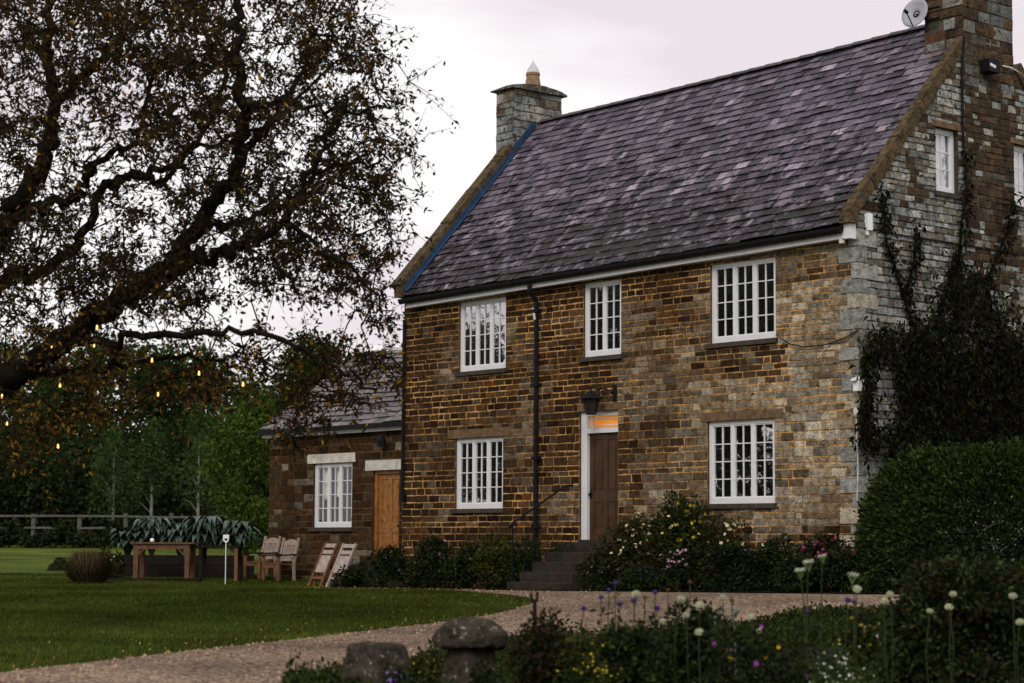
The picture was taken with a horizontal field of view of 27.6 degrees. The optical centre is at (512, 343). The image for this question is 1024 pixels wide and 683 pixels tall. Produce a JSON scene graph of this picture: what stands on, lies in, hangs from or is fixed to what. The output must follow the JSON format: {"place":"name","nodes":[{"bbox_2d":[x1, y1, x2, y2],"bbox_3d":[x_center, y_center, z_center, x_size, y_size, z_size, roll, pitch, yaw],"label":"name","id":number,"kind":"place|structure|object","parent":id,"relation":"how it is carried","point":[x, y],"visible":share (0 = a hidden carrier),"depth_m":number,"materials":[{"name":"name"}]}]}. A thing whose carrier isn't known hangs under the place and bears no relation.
{"place":"outdoors","nodes":[
{"label":"outdoors","id":0,"kind":"place"},
{"bbox_2d":[58,548,120,583],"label":"ornamental grass","id":1,"kind":"object","parent":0,"point":[90,566],"depth_m":41.84,"materials":[{"name":"plant"}]},
{"bbox_2d":[0,544,851,672],"bbox_3d":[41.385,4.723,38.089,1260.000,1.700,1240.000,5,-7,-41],"label":"lawn","id":2,"kind":"structure","parent":0,"point":[20,559],"depth_m":33.18,"materials":[{"name":"green plant"}]},
{"bbox_2d":[0,329,56,511],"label":"woodland tree","id":3,"kind":"object","parent":2,"relation":"on","point":[2,347],"visible":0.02,"depth_m":98.73,"materials":[{"name":"green plant"}]},
{"bbox_2d":[0,411,93,544],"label":"thicket","id":4,"kind":"object","parent":2,"relation":"on","point":[7,501],"visible":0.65,"depth_m":86.93,"materials":[{"name":"green plant"}]},
{"bbox_2d":[47,556,67,570],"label":"lawn shrub","id":5,"kind":"object","parent":2,"relation":"on","point":[58,566],"visible":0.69,"depth_m":50.28,"materials":[{"name":"green plant"}]},
{"bbox_2d":[0,324,131,542],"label":"woodland tree","id":6,"kind":"object","parent":2,"relation":"on","point":[71,361],"visible":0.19,"depth_m":92.25,"materials":[{"name":"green plant"}]},
{"bbox_2d":[16,326,178,543],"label":"woodland tree","id":7,"kind":"object","parent":2,"relation":"on","point":[114,390],"visible":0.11,"depth_m":95.45,"materials":[{"name":"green plant"}]},
{"bbox_2d":[30,415,192,545],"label":"thicket","id":8,"kind":"object","parent":2,"relation":"on","point":[79,500],"visible":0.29,"depth_m":87.10,"materials":[{"name":"green plant"}]},
{"bbox_2d":[84,424,139,519],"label":"sapling","id":9,"kind":"object","parent":2,"relation":"on","point":[110,496],"visible":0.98,"depth_m":82.53,"materials":[{"name":"green plant"}]},
{"bbox_2d":[98,546,126,577],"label":"shrub","id":10,"kind":"object","parent":2,"relation":"on","point":[122,561],"visible":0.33,"depth_m":44.53,"materials":[{"name":"green plant"}]},
{"bbox_2d":[0,513,226,538],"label":"post and rail fence","id":11,"kind":"object","parent":2,"relation":"on","point":[125,516],"visible":0.35,"depth_m":79.92,"materials":[{"name":"grey wood"}]},
{"bbox_2d":[1,390,257,534],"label":"woodland","id":12,"kind":"object","parent":2,"relation":"on","point":[129,425],"depth_m":119.05,"materials":[{"name":"green plant"}]},
{"bbox_2d":[0,517,262,548],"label":"hedge","id":13,"kind":"object","parent":2,"relation":"on","point":[60,531],"visible":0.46,"depth_m":76.81,"materials":[{"name":"green plant"}]},
{"bbox_2d":[119,415,172,521],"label":"sapling","id":14,"kind":"object","parent":2,"relation":"on","point":[151,447],"visible":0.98,"depth_m":82.62,"materials":[{"name":"green plant"}]},
{"bbox_2d":[107,578,200,580],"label":"timber edging","id":15,"kind":"object","parent":2,"relation":"on","point":[182,579],"visible":0.57,"depth_m":43.81,"materials":[{"name":"brown wood"}]},
{"bbox_2d":[82,338,235,532],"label":"woodland tree","id":16,"kind":"object","parent":2,"relation":"on","point":[147,377],"visible":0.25,"depth_m":92.13,"materials":[{"name":"green plant"}]},
{"bbox_2d":[130,542,200,577],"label":"garden table","id":17,"kind":"object","parent":2,"relation":"on","point":[189,563],"visible":0.89,"depth_m":44.44,"materials":[{"name":"brown wood"}]},
{"bbox_2d":[113,555,253,576],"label":"raised bed","id":18,"kind":"object","parent":2,"relation":"on","point":[164,565],"visible":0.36,"depth_m":46.01,"materials":[{"name":"brown wood"}]},
{"bbox_2d":[101,528,149,554],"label":"leaved plant","id":19,"kind":"object","parent":18,"relation":"on","point":[122,537],"visible":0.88,"depth_m":46.40,"materials":[{"name":"green plant"}]},
{"bbox_2d":[125,517,175,554],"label":"leaved plant","id":20,"kind":"object","parent":18,"relation":"on","point":[153,527],"visible":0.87,"depth_m":46.37,"materials":[{"name":"green plant"}]},
{"bbox_2d":[154,522,198,554],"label":"leaved plant","id":21,"kind":"object","parent":18,"relation":"on","point":[176,532],"visible":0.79,"depth_m":46.30,"materials":[{"name":"green plant"}]},
{"bbox_2d":[179,516,225,548],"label":"leaved plant","id":22,"kind":"object","parent":18,"relation":"on","point":[205,533],"visible":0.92,"depth_m":46.36,"materials":[{"name":"green plant"}]},
{"bbox_2d":[215,520,262,545],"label":"leaved plant","id":23,"kind":"object","parent":18,"relation":"on","point":[238,532],"visible":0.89,"depth_m":46.39,"materials":[{"name":"green plant"}]},
{"bbox_2d":[124,337,263,513],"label":"woodland tree","id":24,"kind":"object","parent":2,"relation":"on","point":[226,375],"visible":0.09,"depth_m":98.09,"materials":[{"name":"green plant"}]},
{"bbox_2d":[168,403,226,515],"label":"sapling","id":25,"kind":"object","parent":2,"relation":"on","point":[191,467],"visible":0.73,"depth_m":82.18,"materials":[{"name":"green plant"}]},
{"bbox_2d":[128,416,268,545],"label":"thicket","id":26,"kind":"object","parent":2,"relation":"on","point":[177,444],"visible":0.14,"depth_m":88.79,"materials":[{"name":"green plant"}]},
{"bbox_2d":[197,546,242,580],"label":"table","id":27,"kind":"object","parent":2,"relation":"on","point":[237,560],"visible":0.91,"depth_m":44.32,"materials":[{"name":"brown wood"}]},
{"bbox_2d":[0,0,460,511],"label":"spreading tree","id":28,"kind":"object","parent":2,"relation":"on","point":[182,258],"visible":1,"depth_m":24.58,"materials":[{"name":"brown plant"}]},
{"bbox_2d":[0,341,158,449],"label":"string lights","id":29,"kind":"object","parent":28,"relation":"hanging from","point":[1,395],"visible":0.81,"depth_m":24.63,"materials":[{"name":"black"}]},
{"bbox_2d":[93,321,243,385],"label":"string lights","id":30,"kind":"object","parent":28,"relation":"hanging from","point":[199,368],"visible":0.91,"depth_m":23.85,"materials":[{"name":"black"}]},
{"bbox_2d":[210,430,250,520],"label":"sapling","id":31,"kind":"object","parent":2,"relation":"on","point":[216,484],"visible":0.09,"depth_m":81.85,"materials":[{"name":"green plant"}]},
{"bbox_2d":[197,368,275,558],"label":"garden tree","id":32,"kind":"object","parent":2,"relation":"on","point":[232,493],"visible":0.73,"depth_m":54.92,"materials":[{"name":"green plant"}]},
{"bbox_2d":[210,378,286,534],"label":"woodland tree","id":33,"kind":"object","parent":2,"relation":"on","point":[266,492],"visible":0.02,"depth_m":96.19,"materials":[{"name":"green plant"}]},
{"bbox_2d":[242,536,281,578],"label":"garden armchair","id":34,"kind":"object","parent":2,"relation":"on","point":[274,543],"visible":0.93,"depth_m":45.61,"materials":[{"name":"brown wood"}]},
{"bbox_2d":[260,538,299,580],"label":"garden armchair","id":35,"kind":"object","parent":2,"relation":"on","point":[285,554],"visible":1,"depth_m":45.13,"materials":[{"name":"brown wood"}]},
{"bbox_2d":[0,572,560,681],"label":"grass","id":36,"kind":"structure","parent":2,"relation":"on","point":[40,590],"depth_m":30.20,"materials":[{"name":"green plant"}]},
{"bbox_2d":[238,316,340,489],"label":"garden tree","id":37,"kind":"object","parent":2,"relation":"on","point":[306,362],"visible":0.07,"depth_m":57.93,"materials":[{"name":"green plant"}]},
{"bbox_2d":[308,543,338,586],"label":"folding chair","id":38,"kind":"object","parent":2,"relation":"on","point":[323,563],"visible":0.92,"depth_m":43.51,"materials":[{"name":"brown wood"}]},
{"bbox_2d":[257,344,401,586],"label":"cottage wing","id":39,"kind":"structure","parent":2,"relation":"on","point":[344,494],"depth_m":45.34,"materials":[{"name":"brown stone"}]},
{"bbox_2d":[307,452,355,530],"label":"window","id":40,"kind":"structure","parent":39,"relation":"in","point":[342,508],"depth_m":45.41,"materials":[{"name":"white paint"}]},
{"bbox_2d":[357,459,400,586],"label":"door","id":41,"kind":"structure","parent":39,"relation":"in","point":[386,514],"depth_m":43.87,"materials":[{"name":"brown wood"}]},
{"bbox_2d":[325,543,357,587],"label":"folding chair","id":42,"kind":"object","parent":2,"relation":"on","point":[342,560],"visible":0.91,"depth_m":42.97,"materials":[{"name":"brown wood"}]},
{"bbox_2d":[0,580,710,677],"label":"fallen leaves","id":43,"kind":"object","parent":2,"relation":"on","point":[167,651],"visible":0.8,"depth_m":27.38,"materials":[{"name":"brown plant"}]},
{"bbox_2d":[506,542,620,590],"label":"stone steps","id":44,"kind":"structure","parent":2,"relation":"on","point":[555,571],"depth_m":37.69,"materials":[{"name":"grey stone"}]},
{"bbox_2d":[508,484,572,581],"bbox_3d":[0.519,3.537,38.337,1.577,1.917,0.070,5,-7,-41],"label":"handrail","id":45,"kind":"object","parent":44,"relation":"on","point":[510,526],"visible":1,"depth_m":38.21,"materials":[{"name":"black metal"}]},
{"bbox_2d":[353,586,878,592],"bbox_3d":[5.741,4.509,38.260,9.690,0.199,18.900,5,-7,-41],"label":"house border","id":46,"kind":"object","parent":2,"relation":"on","point":[630,590],"visible":0.13,"depth_m":35.25,"materials":[{"name":"soil"}]},
{"bbox_2d":[330,564,368,587],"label":"border plant","id":47,"kind":"object","parent":46,"relation":"on","point":[351,577],"visible":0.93,"depth_m":42.56,"materials":[{"name":"green plant"}]},
{"bbox_2d":[357,544,410,588],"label":"ground cover clump","id":48,"kind":"object","parent":46,"relation":"on","point":[387,566],"visible":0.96,"depth_m":41.54,"materials":[{"name":"green plant"}]},
{"bbox_2d":[402,535,460,588],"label":"ground cover clump","id":49,"kind":"object","parent":46,"relation":"on","point":[428,573],"visible":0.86,"depth_m":40.26,"materials":[{"name":"green plant"}]},
{"bbox_2d":[442,541,489,587],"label":"ground cover clump","id":50,"kind":"object","parent":46,"relation":"on","point":[464,578],"visible":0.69,"depth_m":39.34,"materials":[{"name":"green plant"}]},
{"bbox_2d":[467,531,517,589],"bbox_3d":[-0.301,4.054,38.889,0.988,1.164,1.045,-1,-6,15],"label":"euphorbia","id":51,"kind":"object","parent":46,"relation":"on","point":[496,559],"visible":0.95,"depth_m":38.69,"materials":[{"name":"green plant"}]},
{"bbox_2d":[500,535,549,587],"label":"shrub","id":52,"kind":"object","parent":46,"relation":"on","point":[523,559],"visible":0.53,"depth_m":38.43,"materials":[{"name":"green plant"}]},
{"bbox_2d":[543,538,573,556],"bbox_3d":[0.848,4.090,38.541,0.652,0.998,1.066,5,-7,-41],"label":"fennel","id":53,"kind":"object","parent":46,"relation":"on","point":[556,548],"visible":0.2,"depth_m":38.49,"materials":[{"name":"green plant"}]},
{"bbox_2d":[574,555,622,591],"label":"pink flowered bush","id":54,"kind":"object","parent":46,"relation":"on","point":[600,576],"visible":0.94,"depth_m":36.26,"materials":[{"name":"green plant"}]},
{"bbox_2d":[580,510,669,591],"bbox_3d":[2.009,3.645,36.557,1.263,1.479,2.122,5,-7,-41],"label":"rose bush","id":55,"kind":"object","parent":46,"relation":"on","point":[629,550],"visible":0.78,"depth_m":36.19,"materials":[{"name":"green plant"}]},
{"bbox_2d":[609,564,678,591],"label":"lavender","id":56,"kind":"object","parent":46,"relation":"on","point":[645,574],"visible":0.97,"depth_m":35.24,"materials":[{"name":"green plant"}]},
{"bbox_2d":[658,542,689,591],"bbox_3d":[2.707,3.784,35.141,0.492,0.872,0.614,5,-7,-41],"label":"phlox","id":57,"kind":"object","parent":46,"relation":"on","point":[675,565],"visible":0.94,"depth_m":35.07,"materials":[{"name":"green plant"}]},
{"bbox_2d":[647,488,718,591],"bbox_3d":[2.978,3.393,35.863,0.928,1.812,1.657,5,-7,-41],"label":"rose bush","id":58,"kind":"object","parent":46,"relation":"on","point":[675,524],"visible":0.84,"depth_m":35.82,"materials":[{"name":"green plant"}]},
{"bbox_2d":[691,510,753,589],"bbox_3d":[3.552,3.528,35.245,0.676,1.421,1.286,5,-7,-41],"label":"rose bush","id":59,"kind":"object","parent":46,"relation":"on","point":[720,540],"visible":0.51,"depth_m":35.25,"materials":[{"name":"green plant"}]},
{"bbox_2d":[700,542,778,592],"bbox_3d":[3.764,3.692,34.090,1.419,0.916,0.774,-3,-6,29],"label":"peony","id":60,"kind":"object","parent":46,"relation":"on","point":[732,561],"visible":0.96,"depth_m":34.01,"materials":[{"name":"green plant"}]},
{"bbox_2d":[753,532,799,592],"bbox_3d":[4.262,3.598,33.986,0.767,1.050,1.087,14,-15,-68],"label":"border plant","id":61,"kind":"object","parent":46,"relation":"on","point":[773,558],"visible":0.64,"depth_m":33.89,"materials":[{"name":"green plant"}]},
{"bbox_2d":[770,551,835,593],"bbox_3d":[4.519,3.632,32.896,0.832,0.729,1.251,5,-7,-41],"label":"border plant","id":62,"kind":"object","parent":46,"relation":"on","point":[785,574],"visible":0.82,"depth_m":32.71,"materials":[{"name":"green plant"}]},
{"bbox_2d":[782,529,849,593],"bbox_3d":[4.895,3.499,33.332,0.931,1.066,1.349,5,-7,-41],"label":"valerian","id":63,"kind":"object","parent":46,"relation":"on","point":[813,546],"visible":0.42,"depth_m":33.19,"materials":[{"name":"green plant"}]},
{"bbox_2d":[823,541,880,593],"bbox_3d":[5.437,3.512,32.608,1.009,0.907,1.341,5,-7,-41],"label":"border plant","id":64,"kind":"object","parent":46,"relation":"on","point":[844,563],"visible":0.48,"depth_m":32.58,"materials":[{"name":"green plant"}]},
{"bbox_2d":[848,534,948,594],"bbox_3d":[5.978,3.357,31.593,1.139,0.999,1.969,5,-7,-41],"label":"border plant","id":65,"kind":"object","parent":46,"relation":"on","point":[892,560],"visible":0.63,"depth_m":31.51,"materials":[{"name":"green plant"}]},
{"bbox_2d":[844,435,1023,594],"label":"bay shrub","id":66,"kind":"object","parent":46,"relation":"on","point":[991,472],"visible":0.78,"depth_m":31.49,"materials":[{"name":"green plant"}]},
{"bbox_2d":[311,608,1023,682],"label":"flower bed","id":67,"kind":"object","parent":2,"relation":"on","point":[825,648],"visible":0.09,"depth_m":21.72,"materials":[{"name":"green plant"}]},
{"bbox_2d":[341,641,412,682],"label":"staddle stone","id":68,"kind":"object","parent":67,"relation":"on","point":[366,659],"visible":0.91,"depth_m":17.60,"materials":[{"name":"grey stone"}]},
{"bbox_2d":[380,662,420,682],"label":"campanula","id":69,"kind":"object","parent":67,"relation":"on","point":[398,677],"visible":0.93,"depth_m":16.89,"materials":[{"name":"green plant"}]},
{"bbox_2d":[405,650,442,682],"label":"lady mantle","id":70,"kind":"object","parent":67,"relation":"on","point":[429,666],"visible":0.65,"depth_m":17.46,"materials":[{"name":"green plant"}]},
{"bbox_2d":[432,616,508,682],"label":"staddle stone","id":71,"kind":"object","parent":67,"relation":"on","point":[466,642],"visible":0.97,"depth_m":16.92,"materials":[{"name":"grey stone"}]},
{"bbox_2d":[467,655,510,682],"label":"bed plant","id":72,"kind":"object","parent":67,"relation":"on","point":[482,674],"visible":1,"depth_m":16.27,"materials":[{"name":"green plant"}]},
{"bbox_2d":[530,592,538,682],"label":"plant support","id":73,"kind":"object","parent":67,"relation":"on","point":[534,601],"visible":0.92,"depth_m":16.74,"materials":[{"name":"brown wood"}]},
{"bbox_2d":[504,606,584,682],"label":"rose bush","id":74,"kind":"object","parent":67,"relation":"on","point":[541,656],"visible":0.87,"depth_m":16.45,"materials":[{"name":"green plant"}]},
{"bbox_2d":[550,627,632,682],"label":"lady mantle","id":75,"kind":"object","parent":67,"relation":"on","point":[581,665],"visible":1,"depth_m":16.12,"materials":[{"name":"green plant"}]},
{"bbox_2d":[590,594,605,677],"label":"violet flower","id":76,"kind":"object","parent":67,"relation":"on","point":[601,596],"visible":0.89,"depth_m":16.59,"materials":[{"name":"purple plant"}]},
{"bbox_2d":[593,612,685,682],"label":"bed plant","id":77,"kind":"object","parent":67,"relation":"on","point":[631,654],"visible":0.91,"depth_m":16.19,"materials":[{"name":"green plant"}]},
{"bbox_2d":[279,600,1004,682],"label":"ground cover","id":78,"kind":"object","parent":67,"relation":"on","point":[788,627],"visible":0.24,"depth_m":23.30,"materials":[{"name":"green plant"}]},
{"bbox_2d":[652,596,728,682],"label":"bed plant","id":79,"kind":"object","parent":67,"relation":"on","point":[705,620],"visible":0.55,"depth_m":16.63,"materials":[{"name":"green plant"}]},
{"bbox_2d":[692,606,741,678],"bbox_3d":[1.649,2.484,16.976,0.479,0.682,0.152,2,-6,-17],"label":"flower","id":80,"kind":"object","parent":67,"relation":"on","point":[736,610],"visible":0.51,"depth_m":16.99,"materials":[{"name":"plant"}]},
{"bbox_2d":[692,608,785,682],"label":"bed plant","id":81,"kind":"object","parent":67,"relation":"on","point":[746,671],"visible":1,"depth_m":15.83,"materials":[{"name":"green plant"}]},
{"bbox_2d":[765,632,832,682],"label":"bed plant","id":82,"kind":"object","parent":67,"relation":"on","point":[796,673],"visible":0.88,"depth_m":15.79,"materials":[{"name":"green plant"}]},
{"bbox_2d":[803,559,813,657],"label":"umbel flower","id":83,"kind":"object","parent":67,"relation":"on","point":[807,566],"visible":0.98,"depth_m":16.78,"materials":[{"name":"green plant"}]},
{"bbox_2d":[807,638,883,682],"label":"saxifrage","id":84,"kind":"object","parent":67,"relation":"on","point":[835,676],"visible":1,"depth_m":15.47,"materials":[{"name":"green plant"}]},
{"bbox_2d":[852,585,861,677],"bbox_3d":[2.705,2.393,16.356,0.075,0.983,0.074,5,-7,-41],"label":"allium","id":85,"kind":"object","parent":67,"relation":"on","point":[856,589],"visible":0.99,"depth_m":16.39,"materials":[{"name":"green plant"}]},
{"bbox_2d":[829,602,901,682],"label":"bed plant","id":86,"kind":"object","parent":67,"relation":"on","point":[866,643],"visible":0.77,"depth_m":16.64,"materials":[{"name":"green plant"}]},
{"bbox_2d":[861,546,1023,682],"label":"bed shrub","id":87,"kind":"object","parent":67,"relation":"on","point":[982,615],"visible":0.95,"depth_m":17.14,"materials":[{"name":"green plant"}]},
{"bbox_2d":[994,555,1023,682],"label":"bed shrub","id":88,"kind":"object","parent":67,"relation":"on","point":[1021,564],"visible":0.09,"depth_m":18.30,"materials":[{"name":"green plant"}]},
{"bbox_2d":[1008,592,1016,682],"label":"allium","id":89,"kind":"object","parent":67,"relation":"on","point":[1012,595],"visible":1,"depth_m":16.70,"materials":[{"name":"green plant"}]},
{"bbox_2d":[391,0,1023,590],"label":"cottage","id":90,"kind":"structure","parent":2,"relation":"on","point":[675,264],"depth_m":37.69,"materials":[{"name":"stone"}]},
{"bbox_2d":[448,427,510,512],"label":"window","id":91,"kind":"structure","parent":90,"relation":"in","point":[479,460],"depth_m":41.12,"materials":[{"name":"white paint"}]},
{"bbox_2d":[454,297,506,376],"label":"window","id":92,"kind":"structure","parent":90,"relation":"in","point":[483,322],"depth_m":41.32,"materials":[{"name":"white paint"}]},
{"bbox_2d":[578,384,616,414],"bbox_3d":[1.537,1.041,38.308,0.690,0.550,0.443,2,-6,-18],"label":"wall lantern","id":93,"kind":"object","parent":90,"relation":"attached to","point":[590,398],"depth_m":38.21,"materials":[{"name":"black metal"}]},
{"bbox_2d":[577,402,622,541],"bbox_3d":[1.671,2.395,38.485,0.230,2.550,1.205,5,-7,-41],"label":"door","id":94,"kind":"structure","parent":90,"relation":"in","point":[599,451],"depth_m":38.59,"materials":[{"name":"brown wood"}]},
{"bbox_2d":[578,279,622,361],"bbox_3d":[1.660,-0.413,38.688,0.165,1.480,1.155,5,-7,-41],"label":"window","id":95,"kind":"structure","parent":90,"relation":"in","point":[602,299],"depth_m":38.71,"materials":[{"name":"white paint"}]},
{"bbox_2d":[704,257,777,348],"bbox_3d":[3.970,-0.688,36.035,0.165,1.480,1.670,5,-7,-41],"label":"window","id":96,"kind":"structure","parent":90,"relation":"in","point":[743,292],"depth_m":36.07,"materials":[{"name":"white paint"}]},
{"bbox_2d":[701,408,782,508],"bbox_3d":[3.947,2.000,35.788,0.165,1.671,1.900,5,-7,-41],"label":"window","id":97,"kind":"structure","parent":90,"relation":"in","point":[741,451],"depth_m":35.85,"materials":[{"name":"white paint"}]},
{"bbox_2d":[864,213,872,234],"bbox_3d":[5.851,-1.954,34.321,0.120,0.360,0.090,5,-7,-41],"label":"alarm sensor","id":98,"kind":"object","parent":90,"relation":"attached to","point":[868,221],"visible":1,"depth_m":34.28,"materials":[{"name":"white plastic"}]},
{"bbox_2d":[902,0,939,31],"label":"satellite dish","id":99,"kind":"object","parent":90,"relation":"attached to","point":[914,12],"visible":1,"depth_m":37.06,"materials":[{"name":"white metal"}]},
{"bbox_2d":[848,143,1023,511],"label":"climbing plant","id":100,"kind":"object","parent":90,"relation":"attached to","point":[948,363],"visible":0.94,"depth_m":35.11,"materials":[{"name":"green plant"}]},
{"bbox_2d":[863,227,1023,255],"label":"wall cable","id":101,"kind":"object","parent":90,"relation":"attached to","point":[947,242],"depth_m":35.64,"materials":[{"name":"black rubber"}]},
{"bbox_2d":[931,119,962,199],"bbox_3d":[7.415,-3.143,35.937,0.840,1.311,0.270,5,-7,-41],"label":"window","id":102,"kind":"structure","parent":90,"relation":"in","point":[944,138],"depth_m":36.08,"materials":[{"name":"white paint"}]},
{"bbox_2d":[980,58,1023,78],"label":"floodlight","id":103,"kind":"object","parent":90,"relation":"attached to","point":[989,66],"visible":1,"depth_m":36.62,"materials":[{"name":"black metal"}]},
{"bbox_2d":[1010,137,1023,211],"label":"window","id":104,"kind":"structure","parent":90,"relation":"in","point":[1018,151],"depth_m":37.50,"materials":[{"name":"white paint"}]},
{"bbox_2d":[0,587,911,682],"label":"gravel path","id":105,"kind":"structure","parent":0,"point":[219,664],"depth_m":23.67,"materials":[{"name":"beige gravel"}]},
{"bbox_2d":[0,0,1023,439],"label":"sky","id":106,"kind":"structure","parent":0,"point":[595,53],"materials":[{"name":"white"}]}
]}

